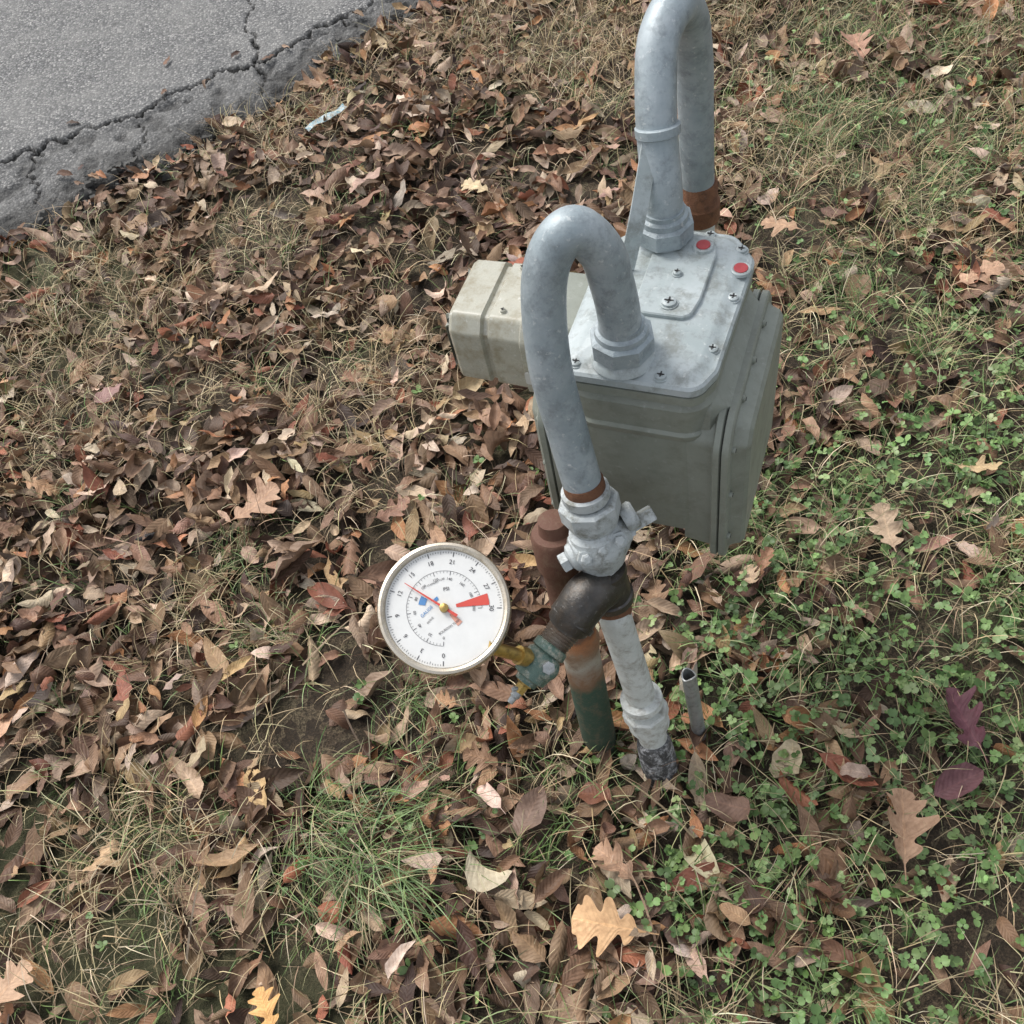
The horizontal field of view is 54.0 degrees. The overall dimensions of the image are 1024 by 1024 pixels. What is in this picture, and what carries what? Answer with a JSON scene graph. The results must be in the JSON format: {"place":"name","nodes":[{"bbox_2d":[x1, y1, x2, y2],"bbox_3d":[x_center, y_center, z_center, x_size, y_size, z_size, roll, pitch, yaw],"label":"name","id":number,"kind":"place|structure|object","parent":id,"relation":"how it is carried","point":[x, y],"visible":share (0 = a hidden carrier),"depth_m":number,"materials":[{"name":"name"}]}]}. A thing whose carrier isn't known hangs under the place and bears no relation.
{"place":"outdoors","nodes":[
{"label":"outdoors","id":0,"kind":"place"},
{"bbox_2d":[0,0,445,242],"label":"asphalt road","id":1,"kind":"structure","parent":0,"point":[100,73],"depth_m":2.89,"materials":[{"name":"grey asphalt"}]},
{"bbox_2d":[445,269,469,364],"bbox_3d":[-0.058,-0.249,1.273,0.008,0.084,0.102,11,58,17],"label":"index window","id":2,"kind":"structure","parent":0,"point":[449,337],"depth_m":1.25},
{"bbox_2d":[0,0,1023,1023],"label":"ground","id":3,"kind":"structure","parent":0,"point":[300,720],"depth_m":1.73,"materials":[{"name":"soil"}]},
{"bbox_2d":[0,959,32,1015],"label":"oak leaf","id":4,"kind":"object","parent":3,"relation":"on","point":[8,993],"visible":0.98,"depth_m":1.44,"materials":[{"name":"beige plant"}]},
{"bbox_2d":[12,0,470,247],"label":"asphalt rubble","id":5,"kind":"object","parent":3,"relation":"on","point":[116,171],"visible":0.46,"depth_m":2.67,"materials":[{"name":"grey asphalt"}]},
{"bbox_2d":[1,0,992,1023],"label":"twigs","id":6,"kind":"object","parent":3,"relation":"on","point":[508,630],"visible":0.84,"depth_m":1.62,"materials":[{"name":"brown wood"}]},
{"bbox_2d":[0,0,1023,1023],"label":"fallen leaves","id":7,"kind":"object","parent":3,"relation":"on","point":[216,489],"visible":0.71,"depth_m":1.82,"materials":[{"name":"brown plant"}]},
{"bbox_2d":[88,383,121,405],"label":"red leaf","id":8,"kind":"object","parent":7,"relation":"on","point":[105,394],"visible":0.95,"depth_m":2.13,"materials":[{"name":"plant"}]},
{"bbox_2d":[223,476,280,524],"bbox_3d":[-0.487,-0.022,1.878,0.112,0.014,0.094,-14,54,0],"label":"oak leaf","id":9,"kind":"object","parent":7,"relation":"on","point":[267,492],"visible":1,"depth_m":1.88,"materials":[{"name":"beige plant"}]},
{"bbox_2d":[248,986,279,1023],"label":"oak leaf","id":10,"kind":"object","parent":7,"relation":"on","point":[264,1005],"visible":1,"depth_m":1.37,"materials":[{"name":"plant"}]},
{"bbox_2d":[305,103,345,130],"bbox_3d":[-0.481,-1.020,2.595,0.125,0.010,0.024,-37,57,-16],"label":"litter wrapper","id":11,"kind":"object","parent":7,"relation":"on","point":[341,108],"visible":1,"depth_m":2.60,"materials":[{"name":"plastic"}]},
{"bbox_2d":[461,178,489,195],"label":"oak leaf","id":12,"kind":"object","parent":7,"relation":"on","point":[469,184],"visible":0.99,"depth_m":2.35,"materials":[{"name":"beige plant"}]},
{"bbox_2d":[512,785,546,846],"bbox_3d":[0.022,0.445,1.477,0.093,0.016,0.046,-36,57,-16],"label":"oval leaf","id":13,"kind":"object","parent":7,"relation":"on","point":[531,803],"visible":1,"depth_m":1.48,"materials":[{"name":"brown plant"}]},
{"bbox_2d":[571,895,658,956],"bbox_3d":[0.136,0.554,1.360,0.114,0.029,0.077,-14,54,0],"label":"oak leaf","id":14,"kind":"object","parent":7,"relation":"on","point":[606,925],"visible":1,"depth_m":1.36,"materials":[{"name":"plant"}]},
{"bbox_2d":[704,792,756,821],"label":"oval leaf","id":15,"kind":"object","parent":7,"relation":"on","point":[735,808],"visible":1,"depth_m":1.45,"materials":[{"name":"brown plant"}]},
{"bbox_2d":[840,29,873,65],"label":"oak leaf","id":16,"kind":"object","parent":7,"relation":"on","point":[861,44],"visible":0.98,"depth_m":2.46,"materials":[{"name":"brown plant"}]},
{"bbox_2d":[866,502,903,551],"bbox_3d":[0.629,0.029,1.663,0.058,0.034,0.105,-14,54,0],"label":"oak leaf","id":17,"kind":"object","parent":7,"relation":"on","point":[890,530],"visible":0.99,"depth_m":1.68,"materials":[{"name":"beige plant"}]},
{"bbox_2d":[950,260,1004,286],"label":"oak leaf","id":18,"kind":"object","parent":7,"relation":"on","point":[993,268],"visible":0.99,"depth_m":1.96,"materials":[{"name":"brown plant"}]},
{"bbox_2d":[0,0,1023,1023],"bbox_3d":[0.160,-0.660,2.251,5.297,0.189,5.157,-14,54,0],"label":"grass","id":19,"kind":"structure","parent":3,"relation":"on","point":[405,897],"depth_m":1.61,"materials":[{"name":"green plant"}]},
{"bbox_2d":[761,216,805,236],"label":"oak leaf","id":20,"kind":"object","parent":19,"relation":"on","point":[779,226],"visible":1,"depth_m":2.13,"materials":[{"name":"brown plant"}]},
{"bbox_2d":[886,788,939,880],"bbox_3d":[0.549,0.430,1.369,0.074,0.039,0.121,-14,54,0],"label":"oak leaf","id":21,"kind":"object","parent":19,"relation":"on","point":[910,828],"visible":1,"depth_m":1.38,"materials":[{"name":"brown plant"}]},
{"bbox_2d":[925,762,983,799],"bbox_3d":[0.623,0.380,1.408,0.094,0.032,0.042,-32,56,-13],"label":"purple leaf","id":22,"kind":"object","parent":19,"relation":"on","point":[950,783],"visible":0.99,"depth_m":1.42,"materials":[{"name":"purple plant"}]},
{"bbox_2d":[945,685,988,762],"bbox_3d":[0.658,0.302,1.458,0.052,0.036,0.116,1,55,10],"label":"purple leaf","id":23,"kind":"object","parent":19,"relation":"on","point":[964,717],"visible":0.99,"depth_m":1.47,"materials":[{"name":"purple plant"}]},
{"bbox_2d":[85,0,1023,1023],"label":"clover patch","id":24,"kind":"object","parent":3,"relation":"on","point":[925,790],"visible":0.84,"depth_m":1.53,"materials":[{"name":"green plant"}]},
{"bbox_2d":[530,509,616,754],"bbox_3d":[0.095,0.194,1.403,0.062,0.530,0.142,-14,54,0],"label":"rusty service riser","id":25,"kind":"object","parent":3,"relation":"in","point":[549,534],"visible":0.54,"depth_m":1.39,"materials":[{"name":"metal"}]},
{"bbox_2d":[521,204,678,790],"bbox_3d":[0.138,0.077,1.239,0.127,0.946,0.256,-14,54,0],"label":"outlet pipe","id":26,"kind":"object","parent":3,"relation":"on","point":[590,240],"visible":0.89,"depth_m":1.03,"materials":[{"name":"metal"}]},
{"bbox_2d":[541,561,633,653],"bbox_3d":[0.089,0.112,1.211,0.066,0.083,0.142,32,66,28],"label":"iron pipe tee","id":27,"kind":"object","parent":26,"relation":"attached to","point":[583,604],"visible":0.95,"depth_m":1.19,"materials":[{"name":"metal"}]},
{"bbox_2d":[507,635,566,704],"bbox_3d":[0.026,0.190,1.201,0.090,0.056,0.052,-40,58,-18],"label":"gauge test cock","id":28,"kind":"object","parent":27,"relation":"attached to","point":[541,670],"visible":0.97,"depth_m":1.19,"materials":[{"name":"green paint"}]},
{"bbox_2d":[377,542,534,675],"bbox_3d":[-0.068,0.124,1.175,0.167,0.127,0.146,-14,54,0],"label":"pressure gauge","id":29,"kind":"object","parent":28,"relation":"attached to","point":[443,608],"visible":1,"depth_m":1.15,"materials":[{"name":"white metal"}]},
{"bbox_2d":[557,501,656,576],"bbox_3d":[0.113,0.033,1.188,0.125,0.077,0.073,-14,54,0],"label":"gas shutoff valve","id":30,"kind":"object","parent":26,"relation":"attached to","point":[603,556],"visible":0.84,"depth_m":1.17,"materials":[{"name":"paint"}]},
{"bbox_2d":[590,837,639,887],"bbox_3d":[0.150,0.492,1.420,0.078,0.037,0.044,17,60,20],"label":"oak leaf","id":31,"kind":"object","parent":3,"relation":"on","point":[605,853],"visible":0.97,"depth_m":1.42,"materials":[{"name":"brown plant"}]},
{"bbox_2d":[681,668,705,740],"bbox_3d":[0.272,0.295,1.490,0.022,0.217,0.047,-41,58,-18],"label":"steel pipe stub","id":32,"kind":"object","parent":3,"relation":"in","point":[692,694],"visible":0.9,"depth_m":1.45,"materials":[{"name":"grey metal"}]},
{"bbox_2d":[519,317,533,391],"bbox_3d":[0.041,-0.230,1.242,0.015,0.120,0.139,11,58,17],"label":"index base","id":33,"kind":"object","parent":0,"point":[523,353],"visible":0.16,"depth_m":1.19,"materials":[{"name":"grey metal"}]},
{"bbox_2d":[449,260,527,386],"bbox_3d":[-0.010,-0.240,1.258,0.096,0.110,0.129,11,58,17],"label":"index cover","id":34,"kind":"object","parent":33,"relation":"attached to","point":[484,333],"visible":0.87,"depth_m":1.21,"materials":[{"name":"grey metal"}]},
{"bbox_2d":[499,307,506,313],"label":"screw","id":35,"kind":"object","parent":34,"relation":"on","point":[501,311],"visible":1,"depth_m":1.19,"materials":[{"name":"metal"}]},
{"bbox_2d":[525,372,531,384],"bbox_3d":[0.026,-0.162,1.222,0.020,0.020,0.001,11,58,17],"label":"barcode label","id":36,"kind":"object","parent":34,"relation":"attached to","point":[527,378],"visible":0.46,"depth_m":1.22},
{"bbox_2d":[567,272,587,334],"bbox_3d":[0.073,-0.224,1.231,0.065,0.102,0.121,11,58,17],"label":"index mount","id":37,"kind":"object","parent":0,"point":[577,285],"visible":0.1,"depth_m":1.19,"materials":[{"name":"grey metal"}]},
{"bbox_2d":[624,0,719,269],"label":"inlet pipe","id":38,"kind":"object","parent":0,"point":[674,66],"visible":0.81,"depth_m":1.10,"materials":[{"name":"metal"}]},
{"bbox_2d":[578,340,732,528],"bbox_3d":[0.187,-0.145,1.253,0.168,0.295,0.234,11,58,17],"label":"body shell","id":39,"kind":"object","parent":38,"relation":"attached to","point":[639,446],"visible":0.33,"depth_m":1.17,"materials":[{"name":"paint"}]},
{"bbox_2d":[549,444,562,500],"bbox_3d":[0.097,-0.145,1.314,0.010,0.268,0.256,11,58,17],"label":"pan flange","id":40,"kind":"object","parent":39,"relation":"attached to","point":[559,484],"depth_m":1.25,"materials":[{"name":"paint"}]},
{"bbox_2d":[568,231,753,397],"bbox_3d":[0.167,-0.234,1.129,0.178,0.022,0.247,11,58,17],"label":"top cover","id":41,"kind":"object","parent":39,"relation":"on","point":[687,362],"visible":0.57,"depth_m":1.08,"materials":[{"name":"metal"}]},
{"bbox_2d":[571,358,580,368],"bbox_3d":[0.069,-0.163,1.087,0.016,0.005,0.016,11,58,17],"label":"screw","id":42,"kind":"object","parent":41,"relation":"on","point":[576,365],"visible":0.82,"depth_m":1.08,"materials":[{"name":"paint"}]},
{"bbox_2d":[591,350,655,379],"bbox_3d":[0.119,-0.172,1.077,0.072,0.012,0.072,11,58,17],"label":"connection boss","id":43,"kind":"object","parent":41,"relation":"on","point":[622,374],"visible":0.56,"depth_m":1.06,"materials":[{"name":"paint"}]},
{"bbox_2d":[590,318,654,370],"bbox_3d":[0.117,-0.182,1.063,0.065,0.026,0.065,33,66,28],"label":"swivel nut","id":44,"kind":"object","parent":43,"relation":"on","point":[640,355],"visible":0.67,"depth_m":1.05,"materials":[{"name":"paint"}]},
{"bbox_2d":[594,313,648,351],"bbox_3d":[0.114,-0.193,1.047,0.058,0.014,0.058,11,58,17],"label":"swivel collar","id":45,"kind":"object","parent":44,"relation":"on","point":[637,338],"visible":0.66,"depth_m":1.03,"materials":[{"name":"paint"}]},
{"bbox_2d":[653,371,666,382],"bbox_3d":[0.157,-0.144,1.059,0.016,0.005,0.016,11,58,17],"label":"screw","id":46,"kind":"object","parent":41,"relation":"on","point":[658,379],"visible":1,"depth_m":1.06,"materials":[{"name":"paint"}]},
{"bbox_2d":[639,243,686,257],"bbox_3d":[0.177,-0.319,1.171,0.072,0.012,0.072,11,58,17],"label":"connection boss","id":47,"kind":"object","parent":41,"relation":"on","point":[645,252],"visible":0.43,"depth_m":1.16,"materials":[{"name":"paint"}]},
{"bbox_2d":[640,206,693,252],"bbox_3d":[0.175,-0.329,1.157,0.065,0.026,0.065,33,66,28],"label":"swivel nut","id":48,"kind":"object","parent":47,"relation":"on","point":[679,239],"visible":0.52,"depth_m":1.14,"materials":[{"name":"paint"}]},
{"bbox_2d":[644,201,688,233],"bbox_3d":[0.172,-0.341,1.141,0.058,0.014,0.058,11,58,17],"label":"swivel collar","id":49,"kind":"object","parent":48,"relation":"on","point":[669,225],"visible":0.48,"depth_m":1.13,"materials":[{"name":"paint"}]},
{"bbox_2d":[638,235,716,319],"bbox_3d":[0.186,-0.267,1.131,0.072,0.006,0.133,11,58,17],"label":"raised plate","id":50,"kind":"object","parent":41,"relation":"on","point":[687,288],"visible":0.73,"depth_m":1.12,"materials":[{"name":"paint"}]},
{"bbox_2d":[659,296,678,309],"bbox_3d":[0.172,-0.231,1.101,0.021,0.005,0.021,11,58,17],"label":"screw","id":51,"kind":"object","parent":50,"relation":"on","point":[665,305],"visible":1,"depth_m":1.10,"materials":[{"name":"paint"}]},
{"bbox_2d":[672,269,682,277],"bbox_3d":[0.185,-0.269,1.126,0.012,0.005,0.012,11,58,17],"label":"screw","id":52,"kind":"object","parent":50,"relation":"on","point":[677,274],"visible":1,"depth_m":1.12,"materials":[{"name":"paint"}]},
{"bbox_2d":[692,239,713,254],"bbox_3d":[0.218,-0.303,1.145,0.025,0.004,0.025,11,58,17],"label":"seal boss","id":53,"kind":"object","parent":50,"relation":"on","point":[710,249],"visible":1,"depth_m":1.14,"materials":[{"name":"paint"}]},
{"bbox_2d":[696,240,710,249],"bbox_3d":[0.218,-0.304,1.143,0.016,0.002,0.016,11,58,17],"label":"red seal plug","id":54,"kind":"object","parent":53,"relation":"in","point":[703,244],"visible":1,"depth_m":1.14,"materials":[{"name":"red plastic"}]},
{"bbox_2d":[704,231,717,236],"bbox_3d":[0.232,-0.323,1.172,0.016,0.005,0.016,11,58,17],"label":"screw","id":55,"kind":"object","parent":41,"relation":"on","point":[712,235],"visible":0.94,"depth_m":1.17,"materials":[{"name":"paint"}]},
{"bbox_2d":[709,344,719,354],"bbox_3d":[0.213,-0.174,1.070,0.016,0.005,0.016,11,58,17],"label":"screw","id":56,"kind":"object","parent":41,"relation":"on","point":[716,350],"visible":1,"depth_m":1.07,"materials":[{"name":"paint"}]},
{"bbox_2d":[728,292,740,303],"bbox_3d":[0.244,-0.237,1.109,0.016,0.005,0.016,11,58,17],"label":"screw","id":57,"kind":"object","parent":41,"relation":"on","point":[735,299],"visible":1,"depth_m":1.11,"materials":[{"name":"paint"}]},
{"bbox_2d":[731,261,751,277],"bbox_3d":[0.257,-0.273,1.128,0.025,0.004,0.025,11,58,17],"label":"seal boss","id":58,"kind":"object","parent":41,"relation":"on","point":[748,272],"visible":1,"depth_m":1.12,"materials":[{"name":"paint"}]},
{"bbox_2d":[734,263,747,272],"bbox_3d":[0.257,-0.274,1.126,0.016,0.002,0.016,11,58,17],"label":"red seal plug","id":59,"kind":"object","parent":58,"relation":"in","point":[740,267],"visible":1,"depth_m":1.13,"materials":[{"name":"red plastic"}]},
{"bbox_2d":[736,245,748,254],"bbox_3d":[0.263,-0.301,1.151,0.016,0.005,0.016,11,58,17],"label":"screw","id":60,"kind":"object","parent":41,"relation":"on","point":[745,251],"visible":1,"depth_m":1.15,"materials":[{"name":"paint"}]},
{"bbox_2d":[576,275,752,406],"bbox_3d":[0.170,-0.223,1.144,0.176,0.014,0.245,11,58,17],"label":"flange","id":61,"kind":"object","parent":39,"relation":"attached to","point":[646,396],"visible":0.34,"depth_m":1.08,"materials":[{"name":"paint"}]},
{"bbox_2d":[685,423,715,542],"bbox_3d":[0.262,-0.113,1.262,0.040,0.246,0.234,11,58,17],"label":"pan neck","id":62,"kind":"object","parent":39,"relation":"attached to","point":[699,456],"visible":0.34,"depth_m":1.19,"materials":[{"name":"grey metal"}]},
{"bbox_2d":[701,289,758,429],"bbox_3d":[0.253,-0.168,1.174,0.036,0.100,0.206,11,58,17],"label":"shoulder","id":63,"kind":"object","parent":39,"relation":"attached to","point":[722,401],"visible":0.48,"depth_m":1.13},
{"bbox_2d":[709,289,761,553],"bbox_3d":[0.279,-0.110,1.257,0.010,0.268,0.256,11,58,17],"label":"pan flange","id":64,"kind":"object","parent":39,"relation":"attached to","point":[716,452],"visible":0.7,"depth_m":1.15,"materials":[{"name":"paint"}]},
{"bbox_2d":[717,294,760,550],"bbox_3d":[0.284,-0.109,1.255,0.003,0.260,0.248,11,58,17],"label":"pan flange gasket","id":65,"kind":"object","parent":64,"relation":"attached to","point":[720,469],"visible":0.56,"depth_m":1.16,"materials":[{"name":"black rubber"}]},
{"bbox_2d":[718,290,783,555],"bbox_3d":[0.299,-0.106,1.251,0.029,0.268,0.256,11,58,17],"label":"pan cover","id":66,"kind":"object","parent":64,"relation":"attached to","point":[748,427],"visible":1,"depth_m":1.17,"materials":[{"name":"metal"}]},
{"bbox_2d":[752,355,756,363],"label":"screw","id":67,"kind":"object","parent":66,"relation":"attached to","point":[754,360],"visible":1,"depth_m":1.15,"materials":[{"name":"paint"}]},
{"bbox_3d":[0.115,-0.142,1.308,0.040,0.246,0.235,11,58,17],"label":"pan neck","id":68,"kind":"object","parent":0,"visible":0},
{"bbox_2d":[532,395,559,508],"bbox_3d":[0.081,-0.149,1.319,0.024,0.268,0.256,11,58,17],"label":"pan cover","id":69,"kind":"object","parent":68,"relation":"attached to","point":[547,459],"visible":0.19,"depth_m":1.23,"materials":[{"name":"metal"}]}
]}

